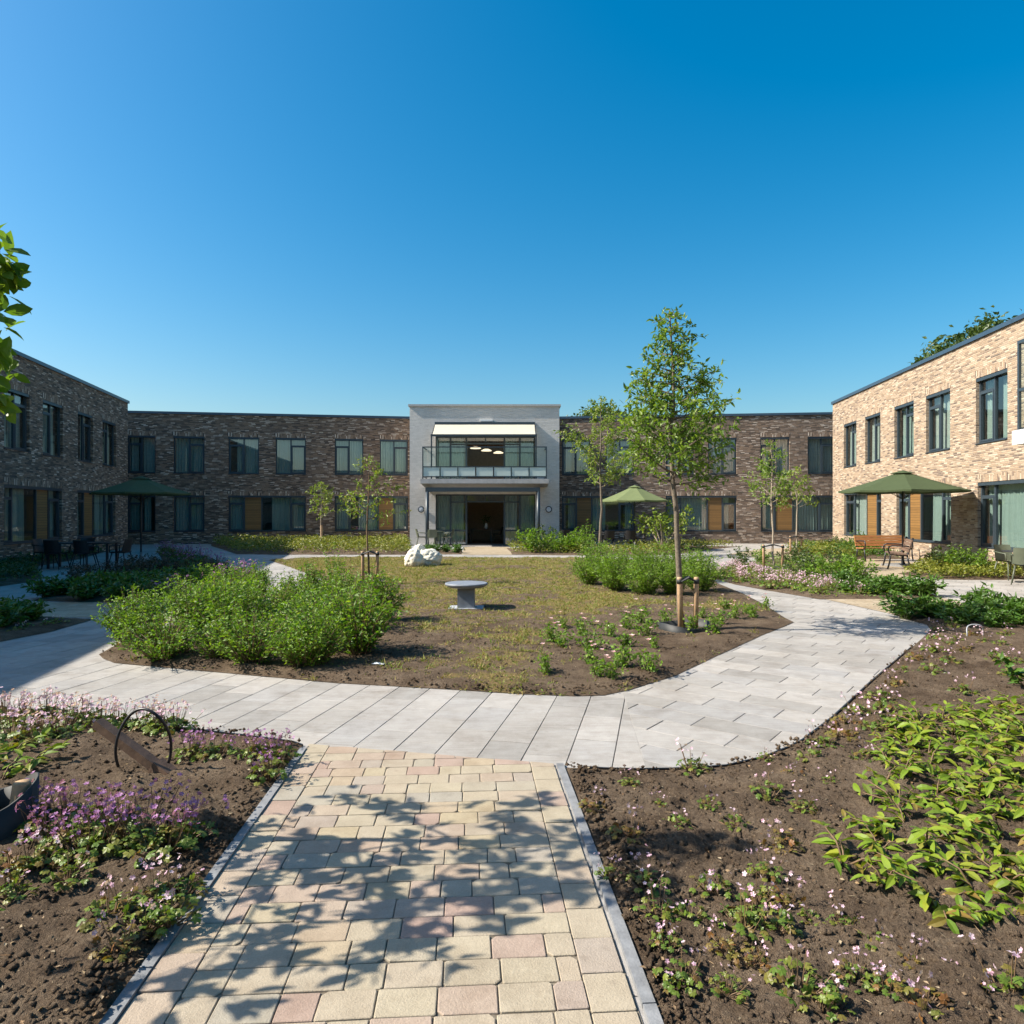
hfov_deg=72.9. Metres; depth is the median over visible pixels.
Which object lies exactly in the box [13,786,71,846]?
geranium
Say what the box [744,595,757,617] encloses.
rose bush
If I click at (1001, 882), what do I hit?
leafy plant
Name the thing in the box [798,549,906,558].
flower bed
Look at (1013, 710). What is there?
leafy plant
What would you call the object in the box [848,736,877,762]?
geranium
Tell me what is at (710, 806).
geranium
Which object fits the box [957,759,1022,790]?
leafy plant
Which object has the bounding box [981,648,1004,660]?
geranium
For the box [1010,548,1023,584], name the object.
patio chair
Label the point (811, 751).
geranium
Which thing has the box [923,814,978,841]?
leafy plant
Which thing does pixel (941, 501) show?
window
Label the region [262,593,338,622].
shrub
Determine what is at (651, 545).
ground cover
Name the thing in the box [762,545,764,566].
tree stake
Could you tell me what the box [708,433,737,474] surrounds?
window
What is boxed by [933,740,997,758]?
leafy plant
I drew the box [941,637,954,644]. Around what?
geranium
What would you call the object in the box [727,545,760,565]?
shrub
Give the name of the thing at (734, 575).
geranium
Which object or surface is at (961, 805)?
leafy plant
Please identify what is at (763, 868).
geranium
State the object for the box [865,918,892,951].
geranium
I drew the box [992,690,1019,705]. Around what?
leafy plant
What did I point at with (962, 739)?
leafy plant
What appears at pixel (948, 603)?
perennial
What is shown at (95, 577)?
perennial
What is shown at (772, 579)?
geranium
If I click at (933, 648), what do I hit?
geranium
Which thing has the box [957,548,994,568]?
shrub
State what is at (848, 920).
geranium
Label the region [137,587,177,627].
shrub
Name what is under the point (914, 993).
geranium
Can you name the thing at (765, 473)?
young tree
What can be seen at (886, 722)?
geranium
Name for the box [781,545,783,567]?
tree stake
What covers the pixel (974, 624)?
pipe loop
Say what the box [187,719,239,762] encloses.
geranium
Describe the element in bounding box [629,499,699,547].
shrubby tree
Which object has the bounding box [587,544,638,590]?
shrub
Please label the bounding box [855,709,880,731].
geranium
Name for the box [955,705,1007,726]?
leafy plant
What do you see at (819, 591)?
geranium
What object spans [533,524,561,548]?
shrub
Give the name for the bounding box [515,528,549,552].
shrub
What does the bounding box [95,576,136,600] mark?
perennial
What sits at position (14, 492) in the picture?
window
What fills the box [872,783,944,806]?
leafy plant
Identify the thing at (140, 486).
parasol
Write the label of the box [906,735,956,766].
leafy plant
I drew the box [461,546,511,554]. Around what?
brick walk
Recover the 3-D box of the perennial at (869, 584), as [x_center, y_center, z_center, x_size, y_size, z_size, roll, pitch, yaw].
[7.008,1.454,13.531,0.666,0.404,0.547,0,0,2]
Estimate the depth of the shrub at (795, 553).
21.86 m
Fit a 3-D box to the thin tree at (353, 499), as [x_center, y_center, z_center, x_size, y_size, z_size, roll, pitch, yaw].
[-3.045,0.205,15.580,1.574,2.994,1.577,0,0,-25]
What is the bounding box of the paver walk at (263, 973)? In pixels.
[116,744,640,1023]
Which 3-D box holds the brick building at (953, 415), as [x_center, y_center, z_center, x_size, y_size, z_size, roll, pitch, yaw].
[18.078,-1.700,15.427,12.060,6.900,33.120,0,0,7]
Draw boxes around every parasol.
[89,476,190,563]
[602,485,667,548]
[838,470,971,566]
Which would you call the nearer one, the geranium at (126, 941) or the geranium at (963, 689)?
the geranium at (126, 941)
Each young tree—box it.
[305,481,337,536]
[740,439,806,567]
[770,465,819,544]
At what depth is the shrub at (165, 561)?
18.74 m
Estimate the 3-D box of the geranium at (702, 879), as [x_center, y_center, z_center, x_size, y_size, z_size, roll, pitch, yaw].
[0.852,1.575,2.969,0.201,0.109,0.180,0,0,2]
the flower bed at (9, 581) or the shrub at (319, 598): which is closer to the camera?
the shrub at (319, 598)
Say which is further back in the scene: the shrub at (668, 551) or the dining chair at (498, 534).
the dining chair at (498, 534)
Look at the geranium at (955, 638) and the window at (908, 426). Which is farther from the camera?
the window at (908, 426)
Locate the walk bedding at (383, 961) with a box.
[164,751,642,1023]
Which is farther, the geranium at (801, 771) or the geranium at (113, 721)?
the geranium at (113, 721)
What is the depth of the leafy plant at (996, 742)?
4.67 m
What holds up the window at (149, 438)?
in the brick building at (236, 474)
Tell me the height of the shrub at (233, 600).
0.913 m
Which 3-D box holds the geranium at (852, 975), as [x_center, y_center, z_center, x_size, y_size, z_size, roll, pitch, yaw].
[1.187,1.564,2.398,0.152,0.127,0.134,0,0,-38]
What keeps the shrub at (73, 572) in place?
on the flower bed at (160, 555)
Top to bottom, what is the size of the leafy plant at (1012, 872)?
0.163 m
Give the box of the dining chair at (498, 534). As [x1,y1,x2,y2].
[492,527,503,542]
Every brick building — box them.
[0,348,129,561]
[128,411,409,543]
[559,412,832,543]
[831,313,1023,573]
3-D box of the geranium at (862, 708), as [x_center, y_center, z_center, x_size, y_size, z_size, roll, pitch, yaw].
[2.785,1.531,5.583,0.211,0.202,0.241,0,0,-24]
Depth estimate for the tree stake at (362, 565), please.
15.35 m
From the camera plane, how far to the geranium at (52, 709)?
5.41 m
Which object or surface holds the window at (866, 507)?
in the brick building at (953, 415)
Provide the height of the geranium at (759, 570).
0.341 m
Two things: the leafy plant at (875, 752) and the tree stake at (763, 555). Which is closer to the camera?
the leafy plant at (875, 752)
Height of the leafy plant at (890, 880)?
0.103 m
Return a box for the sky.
[0,0,1023,415]
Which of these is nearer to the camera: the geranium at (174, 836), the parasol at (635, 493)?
the geranium at (174, 836)
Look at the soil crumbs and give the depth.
2.95 m
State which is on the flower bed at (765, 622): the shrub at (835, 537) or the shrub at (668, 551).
the shrub at (668, 551)
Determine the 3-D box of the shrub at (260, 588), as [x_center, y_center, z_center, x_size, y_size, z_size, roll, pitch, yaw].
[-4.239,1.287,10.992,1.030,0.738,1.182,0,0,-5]
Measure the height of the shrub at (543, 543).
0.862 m
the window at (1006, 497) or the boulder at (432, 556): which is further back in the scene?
the boulder at (432, 556)
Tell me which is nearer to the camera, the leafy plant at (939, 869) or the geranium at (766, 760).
the leafy plant at (939, 869)
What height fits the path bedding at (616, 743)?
0.001 m
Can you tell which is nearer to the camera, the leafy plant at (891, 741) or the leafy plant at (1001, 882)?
the leafy plant at (1001, 882)
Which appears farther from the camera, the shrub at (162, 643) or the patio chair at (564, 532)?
the patio chair at (564, 532)
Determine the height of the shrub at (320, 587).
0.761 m
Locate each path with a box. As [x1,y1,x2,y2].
[0,543,1023,1023]
[827,597,960,613]
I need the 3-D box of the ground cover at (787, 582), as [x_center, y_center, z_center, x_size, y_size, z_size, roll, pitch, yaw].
[7.474,1.506,19.138,4.026,0.262,12.312,0,0,12]
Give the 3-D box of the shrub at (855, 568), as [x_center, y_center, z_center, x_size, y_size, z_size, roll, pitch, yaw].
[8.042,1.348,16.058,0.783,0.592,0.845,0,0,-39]
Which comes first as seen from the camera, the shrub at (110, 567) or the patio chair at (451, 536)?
the shrub at (110, 567)
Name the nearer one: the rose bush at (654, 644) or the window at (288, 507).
the rose bush at (654, 644)
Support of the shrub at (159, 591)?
on the flower bed at (66, 598)
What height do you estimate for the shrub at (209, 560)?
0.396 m
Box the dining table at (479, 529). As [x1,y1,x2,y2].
[469,529,492,542]
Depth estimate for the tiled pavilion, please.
33.80 m
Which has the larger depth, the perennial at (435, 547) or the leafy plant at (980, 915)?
the perennial at (435, 547)
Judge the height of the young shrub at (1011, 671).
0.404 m
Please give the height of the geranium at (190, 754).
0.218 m
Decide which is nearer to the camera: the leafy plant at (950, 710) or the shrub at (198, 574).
the leafy plant at (950, 710)
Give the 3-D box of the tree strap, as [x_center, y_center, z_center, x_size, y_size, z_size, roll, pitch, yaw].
[2.409,0.916,9.478,0.212,0.087,0.138,0,0,0]
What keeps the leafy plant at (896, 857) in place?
on the flower bed at (774, 1001)
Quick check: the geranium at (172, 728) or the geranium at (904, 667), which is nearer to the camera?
the geranium at (172, 728)
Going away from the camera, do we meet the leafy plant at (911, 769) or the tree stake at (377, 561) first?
the leafy plant at (911, 769)
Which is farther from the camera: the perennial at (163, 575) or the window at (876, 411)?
the window at (876, 411)
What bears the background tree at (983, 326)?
on the ground
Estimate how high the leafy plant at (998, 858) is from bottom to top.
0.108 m
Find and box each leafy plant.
[0,727,50,752]
[0,739,69,772]
[0,742,15,762]
[2,749,34,779]
[810,820,913,875]
[841,809,899,841]
[850,855,910,888]
[853,774,925,813]
[854,821,907,854]
[862,760,908,792]
[864,842,936,876]
[866,741,927,767]
[869,731,921,751]
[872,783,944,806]
[873,792,905,827]
[877,713,909,741]
[879,754,936,779]
[880,855,974,933]
[881,745,916,756]
[885,713,936,732]
[887,736,951,770]
[888,720,937,735]
[892,704,931,722]
[894,698,920,720]
[896,725,934,748]
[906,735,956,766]
[906,851,1001,881]
[907,821,979,853]
[909,732,951,749]
[916,842,986,904]
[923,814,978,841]
[924,700,965,721]
[925,774,979,799]
[925,802,990,832]
[926,765,980,781]
[926,789,978,812]
[927,717,982,737]
[933,699,971,719]
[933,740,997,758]
[936,730,988,745]
[942,715,989,730]
[944,888,1015,927]
[945,838,1023,867]
[947,772,1011,803]
[951,712,1016,732]
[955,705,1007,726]
[957,752,1022,771]
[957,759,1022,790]
[959,767,1011,796]
[960,813,1023,839]
[963,728,1012,751]
[964,818,1023,871]
[964,852,1023,892]
[965,731,1013,762]
[967,703,1000,714]
[973,692,1023,712]
[973,761,1023,777]
[974,798,1017,830]
[980,720,1021,748]
[980,865,1023,914]
[982,795,1023,818]
[983,712,1023,733]
[986,755,1023,784]
[988,748,1020,768]
[989,722,1023,735]
[991,731,1023,756]
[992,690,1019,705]
[993,694,1017,715]
[994,714,1023,726]
[997,863,1023,886]
[1008,781,1023,805]
[1010,796,1023,811]
[1011,703,1023,713]
[1014,740,1023,751]
[1018,830,1023,845]
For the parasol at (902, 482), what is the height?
2.917 m
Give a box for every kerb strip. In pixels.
[98,747,306,1023]
[556,763,663,1023]
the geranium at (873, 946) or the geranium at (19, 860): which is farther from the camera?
the geranium at (19, 860)
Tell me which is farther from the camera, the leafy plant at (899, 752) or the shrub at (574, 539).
the shrub at (574, 539)
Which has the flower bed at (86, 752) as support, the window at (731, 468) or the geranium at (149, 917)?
the geranium at (149, 917)
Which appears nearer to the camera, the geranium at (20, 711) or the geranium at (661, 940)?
the geranium at (661, 940)
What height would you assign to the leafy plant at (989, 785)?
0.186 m
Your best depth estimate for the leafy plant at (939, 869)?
3.05 m
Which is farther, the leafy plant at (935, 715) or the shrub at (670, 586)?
the shrub at (670, 586)
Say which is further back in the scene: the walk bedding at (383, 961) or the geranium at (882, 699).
the geranium at (882, 699)
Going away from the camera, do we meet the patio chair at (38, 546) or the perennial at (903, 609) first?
the perennial at (903, 609)
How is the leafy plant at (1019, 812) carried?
on the flower bed at (774, 1001)
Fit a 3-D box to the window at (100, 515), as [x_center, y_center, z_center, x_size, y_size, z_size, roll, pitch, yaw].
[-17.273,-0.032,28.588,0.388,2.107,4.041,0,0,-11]
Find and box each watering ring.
[0,772,38,840]
[657,619,710,632]
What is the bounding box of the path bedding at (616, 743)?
[565,555,659,876]
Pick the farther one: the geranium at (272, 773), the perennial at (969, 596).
the perennial at (969, 596)
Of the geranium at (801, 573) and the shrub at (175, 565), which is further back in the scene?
the shrub at (175, 565)
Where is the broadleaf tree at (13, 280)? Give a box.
[0,223,32,423]
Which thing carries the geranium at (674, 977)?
on the flower bed at (774, 1001)
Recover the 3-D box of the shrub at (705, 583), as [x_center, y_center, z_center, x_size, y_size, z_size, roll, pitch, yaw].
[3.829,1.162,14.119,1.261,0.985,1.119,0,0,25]
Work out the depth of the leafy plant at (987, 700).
5.67 m
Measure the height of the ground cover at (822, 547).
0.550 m
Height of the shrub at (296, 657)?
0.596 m
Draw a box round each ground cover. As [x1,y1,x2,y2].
[0,544,105,580]
[76,545,233,575]
[212,532,411,553]
[507,537,733,552]
[719,554,914,595]
[784,538,873,557]
[791,539,905,556]
[903,552,1023,577]
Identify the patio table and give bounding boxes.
[47,542,119,568]
[602,532,633,546]
[1001,550,1023,582]
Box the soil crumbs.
[0,622,1023,1023]
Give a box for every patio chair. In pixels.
[31,539,57,566]
[41,540,69,569]
[70,538,96,565]
[70,540,99,569]
[109,539,132,562]
[415,529,424,544]
[427,529,438,545]
[442,529,454,545]
[559,530,570,538]
[602,531,614,545]
[624,531,636,546]
[635,530,646,545]
[992,545,1023,580]
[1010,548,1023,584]
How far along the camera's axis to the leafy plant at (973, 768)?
4.12 m
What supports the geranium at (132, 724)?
on the flower bed at (86, 752)
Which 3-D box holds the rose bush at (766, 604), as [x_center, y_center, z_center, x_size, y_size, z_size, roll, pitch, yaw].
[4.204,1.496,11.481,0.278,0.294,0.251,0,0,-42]
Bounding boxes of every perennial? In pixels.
[0,594,36,626]
[7,595,29,614]
[15,594,56,619]
[20,572,68,597]
[45,575,74,595]
[57,575,103,599]
[62,575,91,592]
[73,568,119,595]
[89,569,114,578]
[93,569,131,586]
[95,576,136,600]
[118,570,148,583]
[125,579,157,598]
[129,573,166,587]
[141,566,186,586]
[158,565,190,584]
[180,563,197,580]
[427,543,442,550]
[440,543,452,551]
[446,543,464,552]
[830,565,860,582]
[832,577,860,592]
[851,576,886,594]
[854,572,876,582]
[869,573,901,593]
[873,586,936,618]
[884,571,933,594]
[901,569,948,595]
[902,590,951,615]
[925,596,963,618]
[933,601,980,624]
[952,581,1014,603]
[958,598,990,621]
[966,592,1005,617]
[976,605,1023,627]
[980,599,1020,623]
[998,592,1017,604]
[1002,595,1023,624]
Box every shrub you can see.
[58,561,91,577]
[76,562,105,575]
[90,584,163,642]
[93,560,126,574]
[105,605,214,661]
[107,557,137,572]
[109,597,157,647]
[118,553,154,569]
[129,555,158,571]
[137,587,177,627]
[142,577,174,599]
[144,553,169,564]
[147,557,175,570]
[147,571,216,611]
[152,576,214,642]
[166,558,189,569]
[175,568,267,604]
[178,574,237,629]
[179,604,270,658]
[182,563,217,584]
[192,575,255,636]
[195,559,212,568]
[197,563,227,579]
[199,604,295,663]
[201,557,259,591]
[204,557,227,569]
[211,571,277,597]
[220,574,275,628]
[238,580,301,621]
[238,604,324,649]
[245,559,278,596]
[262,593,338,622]
[262,614,346,666]
[267,568,314,608]
[267,582,373,650]
[277,600,353,664]
[288,574,346,609]
[292,558,329,596]
[299,573,389,617]
[307,562,363,602]
[314,574,407,654]
[315,574,370,593]
[323,542,345,581]
[351,566,413,619]
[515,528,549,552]
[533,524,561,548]
[533,533,553,551]
[539,530,569,552]
[552,533,578,551]
[560,526,591,551]
[565,548,609,583]
[575,518,596,552]
[578,525,606,559]
[579,538,626,575]
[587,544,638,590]
[611,540,659,576]
[616,550,674,594]
[640,538,692,574]
[646,554,700,594]
[669,543,716,577]
[681,546,731,590]
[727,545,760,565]
[752,544,773,562]
[774,542,813,562]
[783,550,825,575]
[797,549,824,565]
[802,552,840,578]
[818,547,851,570]
[822,553,863,574]
[824,535,842,544]
[833,557,880,580]
[841,530,869,546]
[926,543,970,565]
[940,544,985,570]
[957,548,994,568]
[994,651,1023,685]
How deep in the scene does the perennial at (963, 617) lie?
9.91 m
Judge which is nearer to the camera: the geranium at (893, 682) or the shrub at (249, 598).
the geranium at (893, 682)
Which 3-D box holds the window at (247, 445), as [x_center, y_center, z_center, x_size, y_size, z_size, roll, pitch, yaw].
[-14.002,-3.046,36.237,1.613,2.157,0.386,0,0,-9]
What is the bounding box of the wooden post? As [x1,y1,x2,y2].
[91,718,176,774]
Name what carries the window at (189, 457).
in the brick building at (236, 474)
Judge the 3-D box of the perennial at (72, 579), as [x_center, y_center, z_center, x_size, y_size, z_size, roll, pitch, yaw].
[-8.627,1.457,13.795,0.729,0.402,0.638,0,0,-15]
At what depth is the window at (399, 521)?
37.32 m
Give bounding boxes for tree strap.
[681,576,695,581]
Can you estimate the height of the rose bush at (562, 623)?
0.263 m
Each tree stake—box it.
[9,779,30,804]
[361,551,364,581]
[375,551,378,577]
[677,577,682,626]
[693,577,698,627]
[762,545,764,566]
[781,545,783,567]
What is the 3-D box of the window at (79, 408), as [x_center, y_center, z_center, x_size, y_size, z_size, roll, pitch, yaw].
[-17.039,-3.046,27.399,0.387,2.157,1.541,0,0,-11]
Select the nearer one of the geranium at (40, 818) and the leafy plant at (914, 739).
the geranium at (40, 818)
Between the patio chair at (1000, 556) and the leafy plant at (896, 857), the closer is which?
the leafy plant at (896, 857)
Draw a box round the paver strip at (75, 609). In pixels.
[30,602,117,616]
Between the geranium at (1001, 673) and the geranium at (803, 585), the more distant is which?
the geranium at (803, 585)
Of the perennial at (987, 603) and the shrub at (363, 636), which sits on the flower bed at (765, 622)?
the shrub at (363, 636)
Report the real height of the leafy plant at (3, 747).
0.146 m
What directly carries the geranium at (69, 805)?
on the flower bed at (86, 752)
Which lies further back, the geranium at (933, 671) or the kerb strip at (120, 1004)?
the geranium at (933, 671)
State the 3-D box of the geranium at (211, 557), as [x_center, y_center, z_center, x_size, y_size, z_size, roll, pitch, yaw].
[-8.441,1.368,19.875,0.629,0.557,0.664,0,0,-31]
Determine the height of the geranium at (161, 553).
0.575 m
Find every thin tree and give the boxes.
[338,454,411,582]
[550,396,635,553]
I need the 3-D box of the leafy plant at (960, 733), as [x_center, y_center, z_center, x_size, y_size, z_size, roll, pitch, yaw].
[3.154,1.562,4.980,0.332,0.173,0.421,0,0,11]
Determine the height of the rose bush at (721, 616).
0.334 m
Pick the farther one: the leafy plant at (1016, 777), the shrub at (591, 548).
the shrub at (591, 548)
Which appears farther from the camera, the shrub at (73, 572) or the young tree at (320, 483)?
the young tree at (320, 483)
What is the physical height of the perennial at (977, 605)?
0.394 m
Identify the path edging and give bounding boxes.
[11,707,302,746]
[588,646,912,769]
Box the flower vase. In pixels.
[481,516,490,528]
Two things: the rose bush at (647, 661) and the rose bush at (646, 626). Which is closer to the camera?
the rose bush at (647, 661)
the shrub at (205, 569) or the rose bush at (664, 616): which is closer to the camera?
the rose bush at (664, 616)
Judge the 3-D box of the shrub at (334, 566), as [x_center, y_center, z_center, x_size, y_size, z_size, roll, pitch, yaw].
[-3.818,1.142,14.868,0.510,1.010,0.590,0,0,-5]
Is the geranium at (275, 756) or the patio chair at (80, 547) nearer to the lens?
the geranium at (275, 756)
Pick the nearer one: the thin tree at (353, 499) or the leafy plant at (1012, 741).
the leafy plant at (1012, 741)
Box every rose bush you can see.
[535,617,561,641]
[537,643,551,674]
[554,624,572,647]
[556,611,567,628]
[571,620,609,649]
[572,613,594,633]
[577,641,600,663]
[585,648,607,676]
[597,614,617,636]
[600,650,628,679]
[610,634,640,667]
[612,625,638,646]
[620,606,638,628]
[627,598,651,622]
[629,638,662,672]
[630,609,660,635]
[647,627,658,647]
[658,605,676,620]
[682,604,699,632]
[698,603,709,617]
[701,608,724,634]
[705,603,732,623]
[718,594,734,609]
[726,600,743,618]
[738,599,749,613]
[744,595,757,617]
[758,593,774,609]
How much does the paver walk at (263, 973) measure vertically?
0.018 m
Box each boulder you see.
[404,549,424,566]
[412,544,425,551]
[420,549,441,565]
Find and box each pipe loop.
[114,708,172,766]
[966,624,983,635]
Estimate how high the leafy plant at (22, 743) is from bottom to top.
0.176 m
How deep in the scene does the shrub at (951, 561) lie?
18.29 m
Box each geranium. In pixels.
[0,686,35,725]
[0,689,49,726]
[0,700,48,746]
[0,823,47,880]
[0,868,40,910]
[1,826,65,880]
[7,624,24,630]
[9,711,69,743]
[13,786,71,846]
[14,805,86,859]
[15,779,106,834]
[17,771,78,828]
[20,685,78,720]
[21,620,34,626]
[25,693,92,731]
[27,702,82,742]
[40,618,54,624]
[41,843,97,891]
[50,615,69,622]
[50,800,136,869]
[58,692,103,722]
[60,782,120,844]
[73,694,135,732]
[73,782,144,831]
[74,790,152,857]
[76,862,148,932]
[88,909,152,962]
[90,772,191,853]
[95,698,141,726]
[100,874,153,918]
[106,777,206,867]
[107,894,177,940]
[117,695,166,730]
[130,853,180,910]
[131,888,202,939]
[132,699,190,735]
[147,698,205,736]
[149,794,200,858]
[154,543,167,553]
[156,541,177,555]
[156,853,209,908]
[160,573,188,591]
[161,786,228,841]
[163,549,184,562]
[166,729,209,763]
[172,546,187,558]
[177,553,194,566]
[180,542,200,556]
[183,548,203,562]
[186,730,219,759]
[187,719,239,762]
[189,545,209,558]
[196,548,215,563]
[210,550,228,567]
[213,563,230,577]
[224,561,240,573]
[228,729,274,763]
[235,558,250,574]
[238,728,282,755]
[241,559,264,576]
[246,742,290,785]
[257,724,301,765]
[577,785,605,813]
[594,852,621,879]
[605,802,645,843]
[617,765,640,786]
[626,844,670,897]
[632,870,678,925]
[649,920,687,952]
[651,788,669,807]
[652,940,706,997]
[664,808,692,829]
[671,900,707,926]
[675,737,712,775]
[688,869,731,898]
[697,785,721,810]
[705,914,749,960]
[706,869,774,941]
[709,962,751,1004]
[715,565,728,577]
[719,807,750,831]
[730,564,748,575]
[732,568,746,578]
[732,571,750,582]
[732,938,770,974]
[735,569,752,579]
[735,868,782,912]
[745,840,786,884]
[745,903,803,945]
[748,562,764,572]
[748,763,785,801]
[750,572,769,584]
[751,567,769,577]
[757,747,774,761]
[759,574,783,588]
[761,565,776,575]
[761,818,805,855]
[763,573,781,583]
[763,871,805,915]
[764,943,847,1009]
[767,569,785,580]
[772,567,790,577]
[777,575,796,587]
[780,761,805,775]
[788,575,811,590]
[788,780,817,814]
[790,572,807,583]
[792,570,812,580]
[796,741,826,760]
[796,973,856,1022]
[797,904,825,925]
[805,719,842,747]
[807,580,832,593]
[808,573,826,583]
[813,577,835,590]
[817,767,838,783]
[823,572,840,585]
[824,709,860,741]
[825,891,864,935]
[828,944,874,992]
[830,704,862,725]
[835,580,856,592]
[840,690,871,714]
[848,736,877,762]
[849,582,869,594]
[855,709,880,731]
[862,961,906,1000]
[863,685,893,701]
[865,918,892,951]
[867,700,906,732]
[873,691,904,710]
[880,970,953,1023]
[884,669,908,686]
[893,656,912,671]
[897,932,928,969]
[905,642,930,660]
[917,656,946,674]
[920,631,950,652]
[926,627,944,638]
[928,618,947,631]
[934,643,965,663]
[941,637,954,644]
[942,617,963,627]
[946,671,979,694]
[947,631,963,640]
[956,636,972,651]
[958,933,1023,1012]
[963,625,981,635]
[977,628,994,642]
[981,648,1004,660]
[981,979,994,993]
[991,637,1012,645]
[996,627,1014,635]
[996,667,1023,678]
[1004,647,1023,663]
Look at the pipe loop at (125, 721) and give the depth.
4.25 m
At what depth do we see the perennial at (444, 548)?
28.11 m
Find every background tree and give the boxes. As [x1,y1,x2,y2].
[567,400,632,415]
[908,305,1021,364]
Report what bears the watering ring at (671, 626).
on the flower bed at (765, 622)
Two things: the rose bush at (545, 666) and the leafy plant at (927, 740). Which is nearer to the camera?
the leafy plant at (927, 740)
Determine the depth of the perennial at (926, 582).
13.50 m
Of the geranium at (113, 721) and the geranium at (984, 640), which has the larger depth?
the geranium at (984, 640)
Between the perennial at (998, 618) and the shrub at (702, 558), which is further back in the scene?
the shrub at (702, 558)
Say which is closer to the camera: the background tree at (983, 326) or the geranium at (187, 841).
the geranium at (187, 841)
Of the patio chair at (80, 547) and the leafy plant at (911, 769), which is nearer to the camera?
the leafy plant at (911, 769)
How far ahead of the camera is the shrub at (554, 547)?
27.61 m
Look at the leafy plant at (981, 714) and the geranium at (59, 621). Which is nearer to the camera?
the leafy plant at (981, 714)
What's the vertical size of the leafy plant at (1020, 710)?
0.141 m
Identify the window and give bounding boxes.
[4,381,30,452]
[4,477,62,544]
[42,392,62,457]
[77,405,93,463]
[77,484,112,538]
[102,414,116,467]
[128,431,155,472]
[128,496,154,531]
[172,432,204,473]
[173,491,204,531]
[227,433,259,473]
[227,491,306,531]
[275,433,306,474]
[334,434,363,474]
[334,492,408,530]
[379,435,408,475]
[561,435,590,475]
[561,492,633,530]
[605,435,634,474]
[665,491,737,531]
[666,435,693,474]
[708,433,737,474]
[760,433,789,473]
[760,491,832,531]
[807,432,832,473]
[843,415,856,467]
[843,487,880,535]
[865,406,880,463]
[893,394,913,458]
[899,477,951,544]
[925,380,950,453]
[975,359,1007,444]
[976,470,1023,549]
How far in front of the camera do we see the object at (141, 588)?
12.81 m
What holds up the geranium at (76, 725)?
on the flower bed at (86, 752)
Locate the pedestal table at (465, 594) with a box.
[445,581,487,609]
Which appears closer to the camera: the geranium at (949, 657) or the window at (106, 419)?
the geranium at (949, 657)
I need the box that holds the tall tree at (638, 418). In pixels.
[607,304,741,627]
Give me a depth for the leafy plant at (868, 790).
3.81 m
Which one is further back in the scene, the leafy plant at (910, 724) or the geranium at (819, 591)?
the geranium at (819, 591)
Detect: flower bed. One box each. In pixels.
[0,549,114,585]
[0,616,92,641]
[0,709,301,1023]
[33,573,243,602]
[67,547,230,581]
[99,557,792,695]
[211,542,410,554]
[437,549,461,553]
[507,545,737,554]
[565,614,1023,1023]
[718,558,935,598]
[784,551,860,558]
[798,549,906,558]
[897,571,1023,579]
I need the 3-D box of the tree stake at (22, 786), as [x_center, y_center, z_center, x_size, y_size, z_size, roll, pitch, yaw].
[-2.505,1.518,3.510,0.115,0.295,0.080,0,0,-34]
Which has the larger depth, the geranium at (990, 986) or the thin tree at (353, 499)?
the thin tree at (353, 499)
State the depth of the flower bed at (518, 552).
28.06 m
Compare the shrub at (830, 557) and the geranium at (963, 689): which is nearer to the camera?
the geranium at (963, 689)
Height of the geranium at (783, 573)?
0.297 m
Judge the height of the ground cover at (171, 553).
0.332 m
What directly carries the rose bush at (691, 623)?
on the flower bed at (765, 622)
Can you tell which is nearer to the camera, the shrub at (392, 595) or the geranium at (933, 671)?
the geranium at (933, 671)
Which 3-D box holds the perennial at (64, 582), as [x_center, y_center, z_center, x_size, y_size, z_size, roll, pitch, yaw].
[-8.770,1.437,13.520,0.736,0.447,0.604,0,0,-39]
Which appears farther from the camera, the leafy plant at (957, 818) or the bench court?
the bench court
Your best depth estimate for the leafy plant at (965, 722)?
5.04 m
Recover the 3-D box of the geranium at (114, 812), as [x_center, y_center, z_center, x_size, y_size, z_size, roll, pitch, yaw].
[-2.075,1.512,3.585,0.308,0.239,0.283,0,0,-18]
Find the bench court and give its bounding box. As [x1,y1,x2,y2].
[732,548,915,579]
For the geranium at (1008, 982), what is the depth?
2.30 m
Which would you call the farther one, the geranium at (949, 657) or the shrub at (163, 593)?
the shrub at (163, 593)
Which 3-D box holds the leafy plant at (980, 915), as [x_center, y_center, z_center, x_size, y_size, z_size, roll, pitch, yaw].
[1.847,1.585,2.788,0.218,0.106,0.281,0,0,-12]
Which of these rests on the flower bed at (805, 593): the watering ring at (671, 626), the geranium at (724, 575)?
the geranium at (724, 575)
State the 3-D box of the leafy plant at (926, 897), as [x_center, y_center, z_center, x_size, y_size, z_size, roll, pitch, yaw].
[1.656,1.550,2.784,0.216,0.176,0.361,0,0,-44]
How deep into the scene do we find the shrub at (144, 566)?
18.22 m
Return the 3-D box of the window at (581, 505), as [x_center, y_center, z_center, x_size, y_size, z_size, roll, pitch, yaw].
[4.618,-0.032,37.320,3.925,2.107,0.388,0,0,7]
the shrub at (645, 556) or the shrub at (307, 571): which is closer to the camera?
the shrub at (307, 571)
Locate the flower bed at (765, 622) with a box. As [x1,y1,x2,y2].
[99,557,792,695]
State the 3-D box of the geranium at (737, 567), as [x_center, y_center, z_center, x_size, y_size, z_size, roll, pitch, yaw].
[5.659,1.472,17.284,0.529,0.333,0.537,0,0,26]
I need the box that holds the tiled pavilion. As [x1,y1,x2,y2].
[408,404,560,545]
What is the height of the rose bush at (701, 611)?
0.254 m
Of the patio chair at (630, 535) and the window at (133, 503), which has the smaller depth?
the patio chair at (630, 535)
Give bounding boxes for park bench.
[854,534,913,560]
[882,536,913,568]

